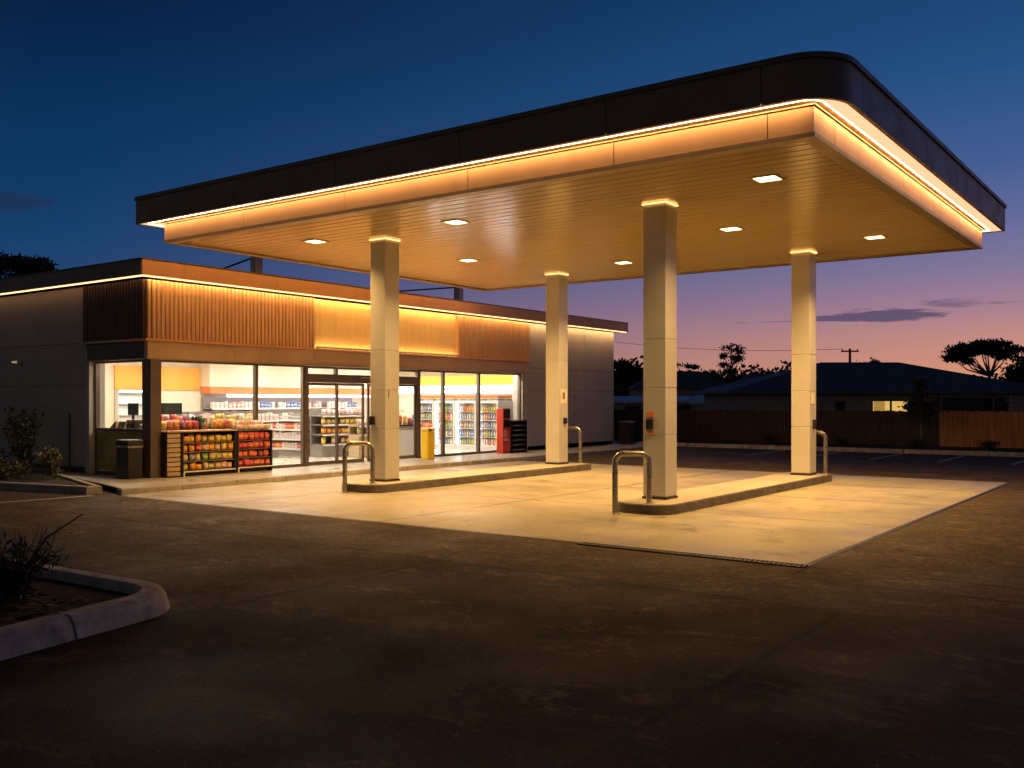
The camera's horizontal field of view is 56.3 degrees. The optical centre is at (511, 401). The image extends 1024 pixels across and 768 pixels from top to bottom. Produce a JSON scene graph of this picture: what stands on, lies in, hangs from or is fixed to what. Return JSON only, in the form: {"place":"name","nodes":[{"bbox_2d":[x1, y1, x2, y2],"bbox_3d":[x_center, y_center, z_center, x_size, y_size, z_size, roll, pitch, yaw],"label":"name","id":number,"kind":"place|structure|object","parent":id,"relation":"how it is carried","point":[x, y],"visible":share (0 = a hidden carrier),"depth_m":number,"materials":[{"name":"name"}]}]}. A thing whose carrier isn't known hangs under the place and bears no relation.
{"place":"outdoors","nodes":[
{"label":"outdoors","id":0,"kind":"place"},
{"bbox_2d":[0,470,85,485],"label":"garden soil","id":1,"kind":"structure","parent":0,"point":[36,476],"depth_m":18.12,"materials":[{"name":"soil"}]},
{"bbox_2d":[0,443,11,461],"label":"dark shrub","id":2,"kind":"object","parent":1,"relation":"on","point":[2,453],"visible":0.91,"depth_m":19.58,"materials":[{"name":"green plant"}]},
{"bbox_2d":[0,458,36,479],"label":"yellow shrub","id":3,"kind":"object","parent":1,"relation":"on","point":[7,472],"visible":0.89,"depth_m":18.43,"materials":[{"name":"green plant"}]},
{"bbox_2d":[1,405,47,475],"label":"tall shrub","id":4,"kind":"object","parent":1,"relation":"on","point":[24,443],"visible":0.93,"depth_m":19.32,"materials":[{"name":"green plant"}]},
{"bbox_2d":[34,444,64,478],"bbox_3d":[-8.980,1.188,18.512,0.622,0.759,0.520,0,0,36],"label":"leafy shrub","id":5,"kind":"object","parent":1,"relation":"on","point":[47,457],"visible":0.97,"depth_m":18.50,"materials":[{"name":"green plant"}]},
{"bbox_2d":[0,573,131,626],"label":"garden soil","id":6,"kind":"structure","parent":0,"point":[99,595],"depth_m":7.44,"materials":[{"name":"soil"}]},
{"bbox_2d":[0,513,82,603],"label":"spiky shrub","id":7,"kind":"object","parent":6,"relation":"on","point":[17,586],"visible":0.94,"depth_m":7.32,"materials":[{"name":"green plant"}]},
{"bbox_2d":[349,424,366,457],"bbox_3d":[-3.795,1.048,25.848,0.412,0.895,1.300,0,0,36],"label":"gondola","id":8,"kind":"object","parent":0,"point":[354,451],"visible":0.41,"depth_m":25.38},
{"bbox_2d":[0,430,1023,767],"bbox_3d":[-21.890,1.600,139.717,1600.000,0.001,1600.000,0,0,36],"label":"asphalt ground","id":9,"kind":"structure","parent":0,"point":[268,638],"depth_m":6.19,"materials":[{"name":"asphalt"}]},
{"bbox_2d":[0,250,58,278],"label":"gum tree","id":10,"kind":"object","parent":9,"relation":"on","point":[18,265],"visible":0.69,"depth_m":61.44,"materials":[{"name":"green plant"}]},
{"bbox_2d":[0,495,91,502],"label":"road marking","id":11,"kind":"object","parent":9,"relation":"on","point":[44,499],"visible":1,"depth_m":15.54,"materials":[{"name":"paint"}]},
{"bbox_2d":[0,465,102,494],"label":"kerb","id":12,"kind":"structure","parent":9,"relation":"on","point":[89,488],"depth_m":16.84,"materials":[{"name":"concrete"}]},
{"bbox_2d":[0,557,169,660],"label":"kerb","id":13,"kind":"structure","parent":9,"relation":"on","point":[145,600],"depth_m":6.72,"materials":[{"name":"concrete"}]},
{"bbox_2d":[54,613,77,639],"bbox_3d":[-3.017,1.526,6.466,0.219,0.169,0.018,0,0,24],"label":"kerb joint","id":14,"kind":"object","parent":13,"relation":"on","point":[74,627],"visible":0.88,"depth_m":6.44,"materials":[{"name":"black metal"}]},
{"bbox_2d":[0,257,627,477],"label":"convenience store","id":15,"kind":"structure","parent":9,"relation":"on","point":[80,345],"depth_m":21.83,"materials":[{"name":"brown metal"}]},
{"bbox_2d":[95,360,141,474],"bbox_3d":[-7.933,0.338,19.453,1.840,2.325,0.090,0,0,36],"label":"window","id":16,"kind":"structure","parent":15,"relation":"in","point":[105,438],"depth_m":19.73,"materials":[{"name":"clear glass"}]},
{"bbox_2d":[115,390,141,420],"bbox_3d":[-10.122,0.200,25.888,0.260,1.000,1.190,0,0,36],"label":"wall cabinet","id":17,"kind":"object","parent":15,"relation":"attached to","point":[123,398],"depth_m":25.56,"materials":[{"name":"white laminate"}]},
{"bbox_2d":[161,360,256,419],"bbox_3d":[-6.360,0.338,19.971,0.090,2.325,2.500,0,0,36],"label":"window","id":18,"kind":"structure","parent":15,"relation":"in","point":[174,361],"depth_m":20.93,"materials":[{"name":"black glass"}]},
{"bbox_2d":[176,411,278,457],"bbox_3d":[-7.236,0.877,24.396,0.462,1.235,2.900,0,0,36],"label":"pale gondola","id":19,"kind":"object","parent":15,"relation":"on","point":[275,452],"visible":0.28,"depth_m":24.99,"materials":[{"name":"grey metal"}]},
{"bbox_2d":[224,256,262,272],"bbox_3d":[-7.277,-3.430,23.039,3.166,1.740,0.226,0,0,27],"label":"roof post","id":20,"kind":"object","parent":15,"relation":"on","point":[256,264],"visible":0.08,"depth_m":22.31,"materials":[{"name":"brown metal"}]},
{"bbox_2d":[202,397,358,411],"bbox_3d":[-7.005,0.688,29.890,0.462,1.615,5.950,0,0,36],"label":"wall shelf","id":21,"kind":"object","parent":15,"relation":"on","point":[206,401],"depth_m":29.41,"materials":[{"name":"grey metal"}]},
{"bbox_2d":[257,364,303,468],"bbox_3d":[-5.223,0.338,21.530,0.090,2.325,1.360,0,0,36],"label":"window","id":22,"kind":"structure","parent":15,"relation":"in","point":[301,464],"depth_m":22.03,"materials":[{"name":"black glass"}]},
{"bbox_2d":[258,410,309,456],"bbox_3d":[-6.434,0.868,26.651,2.600,1.255,0.512,0,0,36],"label":"gondola shelf","id":23,"kind":"object","parent":15,"relation":"on","point":[288,451],"visible":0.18,"depth_m":26.30,"materials":[{"name":"grey metal"}]},
{"bbox_2d":[308,383,334,465],"bbox_3d":[-4.477,0.527,22.558,0.035,1.925,0.980,0,0,36],"label":"sliding door","id":24,"kind":"structure","parent":15,"relation":"in","point":[329,384],"depth_m":22.37,"materials":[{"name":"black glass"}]},
{"bbox_2d":[310,408,366,457],"bbox_3d":[-4.695,0.838,26.225,0.512,1.315,1.750,0,0,36],"label":"produce gondola","id":25,"kind":"object","parent":15,"relation":"on","point":[319,449],"visible":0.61,"depth_m":25.76,"materials":[{"name":"grey metal"}]},
{"bbox_2d":[335,383,363,463],"bbox_3d":[-3.933,0.527,23.244,0.035,1.925,0.930,0,0,36],"label":"sliding door","id":26,"kind":"structure","parent":15,"relation":"in","point":[337,461],"depth_m":23.18,"materials":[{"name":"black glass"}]},
{"bbox_2d":[367,384,369,460],"bbox_3d":[-3.315,0.527,24.093,0.035,1.925,0.930,0,0,36],"label":"sliding door","id":27,"kind":"structure","parent":15,"relation":"in","point":[368,385],"depth_m":23.73,"materials":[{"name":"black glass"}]},
{"bbox_2d":[399,384,415,458],"bbox_3d":[-2.828,0.527,24.821,0.035,1.925,0.980,0,0,36],"label":"sliding door","id":28,"kind":"structure","parent":15,"relation":"in","point":[400,385],"depth_m":25.16,"materials":[{"name":"black glass"}]},
{"bbox_2d":[399,424,422,455],"bbox_3d":[-3.031,1.067,26.311,0.560,0.855,1.110,0,0,36],"label":"white counter","id":29,"kind":"object","parent":15,"relation":"on","point":[406,439],"visible":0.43,"depth_m":26.10,"materials":[{"name":"laminate"}]},
{"bbox_2d":[421,396,434,427],"bbox_3d":[-2.594,0.657,30.925,0.830,1.675,0.780,0,0,36],"label":"display shelf","id":30,"kind":"object","parent":15,"relation":"on","point":[427,400],"visible":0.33,"depth_m":30.67,"materials":[{"name":"white metal"}]},
{"bbox_2d":[399,287,462,299],"bbox_3d":[-3.724,-3.430,27.020,5.329,1.740,0.256,0,0,-32],"label":"roof post","id":31,"kind":"object","parent":15,"relation":"on","point":[458,293],"visible":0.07,"depth_m":28.26,"materials":[{"name":"grey metal"}]},
{"bbox_2d":[420,370,443,457],"bbox_3d":[-2.183,0.338,25.700,0.090,2.325,1.000,0,0,36],"label":"window","id":32,"kind":"structure","parent":15,"relation":"in","point":[442,372],"depth_m":26.06,"materials":[{"name":"black glass"}]},
{"bbox_2d":[434,396,454,448],"bbox_3d":[-1.907,0.657,30.424,0.830,1.675,0.780,0,0,36],"label":"drinks cooler","id":33,"kind":"object","parent":15,"relation":"on","point":[450,400],"visible":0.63,"depth_m":30.34,"materials":[{"name":"white metal"}]},
{"bbox_2d":[434,402,454,444],"bbox_3d":[-2.129,0.700,30.120,0.820,1.360,0.028,0,0,36],"label":"door","id":34,"kind":"structure","parent":33,"relation":"in","point":[434,402],"depth_m":29.95,"materials":[{"name":"white metal"}]},
{"bbox_2d":[444,371,479,455],"bbox_3d":[-1.426,0.338,26.738,0.090,2.325,1.570,0,0,36],"label":"window","id":35,"kind":"structure","parent":15,"relation":"in","point":[477,373],"depth_m":27.32,"materials":[{"name":"black glass"}]},
{"bbox_2d":[455,395,475,449],"bbox_3d":[-1.220,0.657,29.923,0.830,1.675,0.780,0,0,36],"label":"drinks cooler","id":36,"kind":"object","parent":15,"relation":"on","point":[464,400],"visible":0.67,"depth_m":29.87,"materials":[{"name":"white metal"}]},
{"bbox_2d":[455,402,475,445],"bbox_3d":[-1.442,0.700,29.619,0.820,1.360,0.028,0,0,36],"label":"door","id":37,"kind":"structure","parent":36,"relation":"in","point":[455,402],"depth_m":29.65,"materials":[{"name":"white metal"}]},
{"bbox_2d":[480,395,512,449],"bbox_3d":[-0.534,0.657,29.422,0.830,1.675,0.780,0,0,36],"label":"drinks cooler","id":38,"kind":"object","parent":15,"relation":"on","point":[502,401],"visible":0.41,"depth_m":29.27,"materials":[{"name":"white metal"}]},
{"bbox_2d":[480,402,497,446],"bbox_3d":[-0.755,0.700,29.119,0.820,1.360,0.028,0,0,36],"label":"door","id":39,"kind":"structure","parent":38,"relation":"in","point":[480,402],"depth_m":29.05,"materials":[{"name":"white metal"}]},
{"bbox_2d":[480,372,519,453],"bbox_3d":[-0.372,0.338,28.185,0.090,2.325,2.010,0,0,36],"label":"window","id":40,"kind":"structure","parent":15,"relation":"in","point":[518,375],"depth_m":28.94,"materials":[{"name":"black glass"}]},
{"bbox_2d":[574,392,583,442],"bbox_3d":[2.208,0.530,31.570,0.030,1.660,0.580,0,0,36],"label":"service door","id":41,"kind":"structure","parent":15,"relation":"in","point":[579,396],"depth_m":31.59,"materials":[{"name":"grey metal"}]},
{"bbox_2d":[60,443,642,487],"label":"footpath","id":42,"kind":"structure","parent":9,"relation":"on","point":[112,480],"depth_m":20.44,"materials":[{"name":"concrete"}]},
{"bbox_2d":[116,439,142,478],"bbox_3d":[-7.433,1.123,18.593,0.420,0.755,0.330,0,0,36],"label":"litter bin","id":43,"kind":"object","parent":42,"relation":"on","point":[129,458],"visible":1,"depth_m":18.46,"materials":[{"name":"black metal"}]},
{"bbox_2d":[161,431,181,477],"bbox_3d":[-6.781,1.042,18.919,0.390,0.915,0.325,0,0,36],"label":"slatted cabinet","id":44,"kind":"object","parent":42,"relation":"on","point":[170,454],"visible":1,"depth_m":18.79,"materials":[{"name":"wood"}]},
{"bbox_2d":[171,429,237,476],"bbox_3d":[-6.295,1.042,19.602,0.410,0.915,1.340,0,0,36],"label":"snack rack","id":45,"kind":"object","parent":42,"relation":"on","point":[214,432],"visible":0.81,"depth_m":19.62,"materials":[{"name":"black metal"}]},
{"bbox_2d":[188,462,195,470],"bbox_3d":[-6.433,1.308,19.258,0.123,0.164,0.124,0,0,2],"label":"snack bag","id":46,"kind":"object","parent":45,"relation":"on","point":[192,465],"visible":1,"depth_m":19.22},
{"bbox_2d":[192,420,198,429],"bbox_3d":[-6.611,0.500,19.986,0.134,0.199,0.137,0,0,0],"label":"snack bag","id":47,"kind":"object","parent":45,"relation":"on","point":[195,425],"visible":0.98,"depth_m":19.94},
{"bbox_2d":[194,443,201,450],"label":"snack bag","id":48,"kind":"object","parent":45,"relation":"on","point":[198,447],"visible":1,"depth_m":19.34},
{"bbox_2d":[202,443,208,450],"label":"snack bag","id":49,"kind":"object","parent":45,"relation":"on","point":[205,446],"visible":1,"depth_m":19.48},
{"bbox_2d":[207,435,214,441],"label":"snack bag","id":50,"kind":"object","parent":45,"relation":"on","point":[210,438],"visible":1,"depth_m":19.61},
{"bbox_2d":[208,452,215,459],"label":"snack bag","id":51,"kind":"object","parent":45,"relation":"on","point":[211,456],"visible":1,"depth_m":19.59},
{"bbox_2d":[213,461,220,468],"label":"snack bag","id":52,"kind":"object","parent":45,"relation":"on","point":[217,464],"visible":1,"depth_m":19.73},
{"bbox_2d":[220,442,226,449],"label":"snack bag","id":53,"kind":"object","parent":45,"relation":"on","point":[223,445],"visible":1,"depth_m":19.81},
{"bbox_2d":[237,429,272,472],"bbox_3d":[-5.630,1.050,20.540,0.420,0.900,0.920,0,0,36],"label":"red snack rack","id":54,"kind":"object","parent":42,"relation":"on","point":[257,467],"visible":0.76,"depth_m":20.66,"materials":[{"name":"brown metal"}]},
{"bbox_2d":[421,428,434,458],"bbox_3d":[-2.184,1.100,24.877,0.278,0.800,0.290,0,0,36],"label":"yellow bin","id":55,"kind":"object","parent":42,"relation":"on","point":[427,443],"visible":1,"depth_m":24.78,"materials":[{"name":"plastic"}]},
{"bbox_2d":[497,408,509,452],"bbox_3d":[-0.241,0.850,27.700,0.252,1.300,0.360,0,0,36],"label":"red kiosk","id":56,"kind":"object","parent":42,"relation":"on","point":[503,430],"visible":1,"depth_m":27.58,"materials":[{"name":"metal"}]},
{"bbox_2d":[510,420,527,452],"bbox_3d":[0.060,1.030,28.234,0.410,0.940,0.820,0,0,36],"label":"crate rack","id":57,"kind":"object","parent":42,"relation":"on","point":[518,435],"visible":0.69,"depth_m":28.28,"materials":[{"name":"black metal"}]},
{"bbox_2d":[618,421,634,443],"bbox_3d":[4.036,1.100,33.628,0.440,0.800,0.440,0,0,36],"label":"slim bin","id":58,"kind":"object","parent":42,"relation":"on","point":[626,432],"visible":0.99,"depth_m":33.48,"materials":[{"name":"brown metal"}]},
{"bbox_2d":[117,442,642,494],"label":"kerb","id":59,"kind":"structure","parent":9,"relation":"on","point":[137,490],"depth_m":19.87,"materials":[{"name":"concrete"}]},
{"bbox_2d":[116,470,1008,565],"bbox_3d":[1.541,1.596,17.483,11.830,0.001,11.790,0,0,36],"label":"forecourt joint","id":60,"kind":"object","parent":9,"relation":"on","point":[853,546],"visible":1,"depth_m":12.29,"materials":[{"name":"black metal"}]},
{"bbox_2d":[123,461,1006,563],"bbox_3d":[1.526,1.594,17.513,11.770,0.001,11.700,0,0,36],"label":"forecourt concrete","id":61,"kind":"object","parent":9,"relation":"on","point":[805,525],"visible":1,"depth_m":14.36,"materials":[{"name":"concrete"}]},
{"bbox_2d":[341,441,376,492],"bbox_3d":[-2.683,1.148,16.757,0.617,0.896,0.136,0,0,-6],"label":"hoop bollard","id":62,"kind":"object","parent":61,"relation":"on","point":[372,454],"visible":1,"depth_m":16.73,"materials":[{"name":"metal"}]},
{"bbox_2d":[342,463,590,492],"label":"pump island","id":63,"kind":"structure","parent":61,"relation":"on","point":[412,482],"depth_m":18.69,"materials":[{"name":"concrete"}]},
{"bbox_2d":[568,426,582,463],"bbox_3d":[1.337,1.016,22.440,0.706,0.872,0.134,0,0,24],"label":"hoop bollard","id":64,"kind":"object","parent":63,"relation":"on","point":[580,439],"visible":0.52,"depth_m":22.29,"materials":[{"name":"metal"}]},
{"bbox_2d":[610,451,653,513],"bbox_3d":[1.699,1.148,13.550,0.619,0.897,0.135,0,0,-2],"label":"hoop bollard","id":65,"kind":"object","parent":61,"relation":"on","point":[620,454],"visible":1,"depth_m":13.52,"materials":[{"name":"metal"}]},
{"bbox_2d":[618,472,831,514],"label":"pump island","id":66,"kind":"structure","parent":61,"relation":"on","point":[693,499],"depth_m":15.38,"materials":[{"name":"concrete"}]},
{"bbox_2d":[134,51,1006,499],"bbox_3d":[1.270,-1.175,18.207,13.060,5.250,10.440,0,0,36],"label":"fuel canopy","id":67,"kind":"object","parent":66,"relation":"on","point":[802,163],"visible":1,"depth_m":14.51,"materials":[{"name":"brown metal"}]},
{"bbox_2d":[816,430,828,473],"bbox_3d":[6.005,1.016,19.185,0.680,0.873,0.134,0,0,28],"label":"hoop bollard","id":68,"kind":"object","parent":66,"relation":"on","point":[825,452],"visible":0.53,"depth_m":19.03,"materials":[{"name":"metal"}]},
{"bbox_2d":[614,358,642,395],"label":"ridge tree","id":69,"kind":"object","parent":9,"relation":"on","point":[625,368],"visible":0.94,"depth_m":79.90,"materials":[{"name":"green plant"}]},
{"bbox_2d":[614,396,691,409],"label":"flat roof house","id":70,"kind":"structure","parent":9,"relation":"on","point":[628,402],"depth_m":63.61,"materials":[{"name":"metal"}]},
{"bbox_2d":[628,371,725,396],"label":"house","id":71,"kind":"structure","parent":9,"relation":"on","point":[688,382],"depth_m":92.64,"materials":[{"name":"brick"}]},
{"bbox_2d":[677,362,699,370],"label":"umbrella tree","id":72,"kind":"object","parent":9,"relation":"on","point":[692,367],"visible":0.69,"depth_m":99.81,"materials":[{"name":"green plant"}]},
{"bbox_2d":[577,542,807,567],"bbox_3d":[1.800,1.593,9.980,2.550,0.013,0.150,0,0,36],"label":"drain grate","id":73,"kind":"object","parent":9,"relation":"on","point":[699,555],"visible":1,"depth_m":9.88,"materials":[{"name":"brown metal"}]},
{"bbox_2d":[685,395,703,409],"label":"pale roof house","id":74,"kind":"structure","parent":9,"relation":"on","point":[696,402],"depth_m":62.00,"materials":[{"name":"metal"}]},
{"bbox_2d":[716,343,745,382],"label":"gum tree","id":75,"kind":"object","parent":9,"relation":"on","point":[735,359],"visible":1,"depth_m":84.84,"materials":[{"name":"green plant"}]},
{"bbox_2d":[732,374,767,382],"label":"house","id":76,"kind":"structure","parent":9,"relation":"on","point":[749,376],"depth_m":89.51,"materials":[{"name":"brick"}]},
{"bbox_2d":[614,409,938,445],"bbox_3d":[1.183,0.955,41.809,32.650,1.290,0.160,0,0,36],"label":"paling fence","id":77,"kind":"object","parent":9,"relation":"on","point":[738,425],"visible":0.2,"depth_m":35.33,"materials":[{"name":"brown wood"}]},
{"bbox_2d":[612,355,1003,395],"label":"distant trees","id":78,"kind":"object","parent":9,"relation":"on","point":[712,373],"visible":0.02,"depth_m":111.82,"materials":[{"name":"green plant"}]},
{"bbox_2d":[613,441,1023,456],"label":"kerb","id":79,"kind":"structure","parent":9,"relation":"on","point":[921,451],"depth_m":29.85,"materials":[{"name":"concrete"}]},
{"bbox_2d":[841,348,858,361],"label":"power pole","id":80,"kind":"object","parent":9,"relation":"on","point":[849,351],"visible":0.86,"depth_m":87.91,"materials":[{"name":"brown wood"}]},
{"bbox_2d":[619,342,832,350],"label":"power line","id":81,"kind":"object","parent":80,"relation":"attached to","point":[746,350],"visible":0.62,"depth_m":94.31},
{"bbox_2d":[690,362,1023,433],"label":"brick house","id":82,"kind":"structure","parent":9,"relation":"on","point":[867,386],"depth_m":47.75,"materials":[{"name":"brick"}]},
{"bbox_2d":[835,401,844,410],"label":"window","id":83,"kind":"structure","parent":82,"relation":"in","point":[839,405],"depth_m":47.72,"materials":[{"name":"glass"}]},
{"bbox_2d":[872,401,908,411],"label":"window","id":84,"kind":"structure","parent":82,"relation":"in","point":[876,405],"depth_m":47.74,"materials":[{"name":"yellow glass"}]},
{"bbox_2d":[938,337,1023,377],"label":"flat top tree","id":85,"kind":"object","parent":9,"relation":"on","point":[998,350],"visible":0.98,"depth_m":79.70,"materials":[{"name":"green plant"}]},
{"bbox_2d":[939,411,1023,447],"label":"paling fence","id":86,"kind":"object","parent":9,"relation":"on","point":[1010,428],"visible":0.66,"depth_m":31.38,"materials":[{"name":"brown wood"}]},
{"bbox_2d":[999,344,1023,383],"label":"dense tree","id":87,"kind":"object","parent":9,"relation":"on","point":[1015,374],"visible":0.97,"depth_m":69.85,"materials":[{"name":"green plant"}]},
{"bbox_2d":[0,0,1023,378],"label":"sky","id":88,"kind":"structure","parent":0,"point":[105,104],"materials":[{"name":"blue"}]},
{"bbox_2d":[614,438,1023,451],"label":"garden soil","id":89,"kind":"structure","parent":0,"point":[932,447],"depth_m":32.67,"materials":[{"name":"soil"}]},
{"bbox_2d":[760,434,780,443],"bbox_3d":[9.152,1.367,33.906,0.716,0.478,0.786,0,0,19],"label":"bed shrub","id":90,"kind":"object","parent":89,"relation":"on","point":[770,439],"visible":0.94,"depth_m":33.87,"materials":[{"name":"green plant"}]},
{"bbox_2d":[828,435,850,446],"bbox_3d":[10.937,1.390,31.803,0.690,0.527,0.761,0,0,-15],"label":"bed shrub","id":91,"kind":"object","parent":89,"relation":"on","point":[840,441],"visible":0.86,"depth_m":31.76,"materials":[{"name":"green plant"}]},
{"bbox_2d":[897,373,940,440],"bbox_3d":[13.341,0.334,31.209,1.235,2.554,1.077,0,0,0],"label":"young tree","id":92,"kind":"object","parent":89,"relation":"on","point":[927,407],"visible":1,"depth_m":31.15,"materials":[{"name":"green plant"}]},
{"bbox_2d":[908,435,929,447],"bbox_3d":[13.088,1.333,30.805,0.764,0.514,0.695,0,0,-17],"label":"bed shrub","id":93,"kind":"object","parent":89,"relation":"on","point":[918,444],"visible":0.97,"depth_m":30.74,"materials":[{"name":"green plant"}]},
{"bbox_2d":[977,438,1000,450],"bbox_3d":[14.449,1.354,28.873,0.729,0.494,0.752,0,0,19],"label":"bed shrub","id":94,"kind":"object","parent":89,"relation":"on","point":[988,445],"visible":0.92,"depth_m":28.80,"materials":[{"name":"green plant"}]},
{"bbox_3d":[-7.116,1.048,20.522,1.620,0.895,2.540,0,0,36],"label":"service counter","id":95,"kind":"object","parent":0,"visible":0},
{"bbox_2d":[110,421,125,427],"bbox_3d":[-8.117,0.507,19.887,0.550,0.185,0.285,0,0,36],"label":"glass food cabinet","id":96,"kind":"object","parent":95,"relation":"on","point":[119,424],"visible":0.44,"depth_m":19.77,"materials":[{"name":"glass"}]},
{"bbox_2d":[126,420,141,428],"bbox_3d":[-7.708,0.490,19.574,0.280,0.220,0.250,0,0,36],"label":"coffee machine","id":97,"kind":"object","parent":95,"relation":"on","point":[133,424],"visible":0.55,"depth_m":19.46,"materials":[{"name":"metal"}]},
{"bbox_2d":[161,421,166,430],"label":"gift bag","id":98,"kind":"object","parent":95,"relation":"on","point":[163,426],"visible":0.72,"depth_m":19.33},
{"bbox_2d":[165,420,172,430],"bbox_3d":[-6.980,0.493,19.491,0.132,0.215,0.137,0,0,1],"label":"gift bag","id":99,"kind":"object","parent":95,"relation":"on","point":[169,425],"visible":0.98,"depth_m":19.45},
{"bbox_2d":[173,420,179,429],"bbox_3d":[-6.889,0.490,19.617,0.131,0.222,0.137,0,0,-1],"label":"gift bag","id":100,"kind":"object","parent":95,"relation":"on","point":[176,425],"visible":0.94,"depth_m":19.58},
{"bbox_2d":[179,421,185,429],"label":"gift bag","id":101,"kind":"object","parent":95,"relation":"on","point":[182,424],"visible":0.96,"depth_m":19.68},
{"bbox_2d":[185,420,191,429],"bbox_3d":[-6.708,0.499,19.868,0.131,0.203,0.137,0,0,-11],"label":"gift bag","id":102,"kind":"object","parent":95,"relation":"on","point":[188,426],"visible":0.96,"depth_m":19.82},
{"bbox_2d":[187,412,204,424],"bbox_3d":[-6.632,0.413,20.082,0.411,0.374,0.256,0,0,-4],"label":"potted herb","id":103,"kind":"object","parent":95,"relation":"on","point":[192,418],"visible":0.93,"depth_m":20.06,"materials":[{"name":"green plant"}]},
{"bbox_2d":[195,414,206,429],"bbox_3d":[-6.570,0.437,20.144,0.288,0.327,0.340,0,0,2],"label":"potted herb","id":104,"kind":"object","parent":95,"relation":"on","point":[200,425],"visible":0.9,"depth_m":20.15,"materials":[{"name":"green plant"}]},
{"bbox_2d":[201,416,207,428],"bbox_3d":[-6.554,0.453,20.402,0.134,0.293,0.137,0,0,9],"label":"gift bag","id":105,"kind":"object","parent":95,"relation":"on","point":[205,425],"visible":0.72,"depth_m":20.38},
{"bbox_2d":[208,416,214,428],"bbox_3d":[-6.448,0.454,20.526,0.143,0.293,0.144,0,0,-30],"label":"gift bag","id":106,"kind":"object","parent":95,"relation":"on","point":[211,419],"visible":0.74,"depth_m":20.47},
{"bbox_2d":[216,419,223,428],"bbox_3d":[-6.251,0.493,20.494,0.131,0.216,0.137,0,0,-1],"label":"gift bag","id":107,"kind":"object","parent":95,"relation":"on","point":[220,424],"visible":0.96,"depth_m":20.45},
{"bbox_2d":[223,419,229,428],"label":"gift bag","id":108,"kind":"object","parent":95,"relation":"on","point":[226,424],"visible":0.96,"depth_m":20.56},
{"bbox_3d":[-8.018,1.049,21.254,0.600,0.893,1.980,0,0,36],"label":"till desk","id":109,"kind":"object","parent":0,"visible":0},
{"bbox_2d":[128,403,138,419],"bbox_3d":[-8.232,0.320,20.791,0.220,0.560,0.160,0,0,-26],"label":"till screen","id":110,"kind":"object","parent":109,"relation":"on","point":[133,409],"visible":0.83,"depth_m":20.77,"materials":[{"name":"black plastic"}]},
{"bbox_2d":[161,403,181,419],"bbox_3d":[-7.723,0.320,21.658,0.480,0.560,0.160,0,0,-26],"label":"till screen","id":111,"kind":"object","parent":109,"relation":"on","point":[169,409],"visible":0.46,"depth_m":21.64,"materials":[{"name":"black plastic"}]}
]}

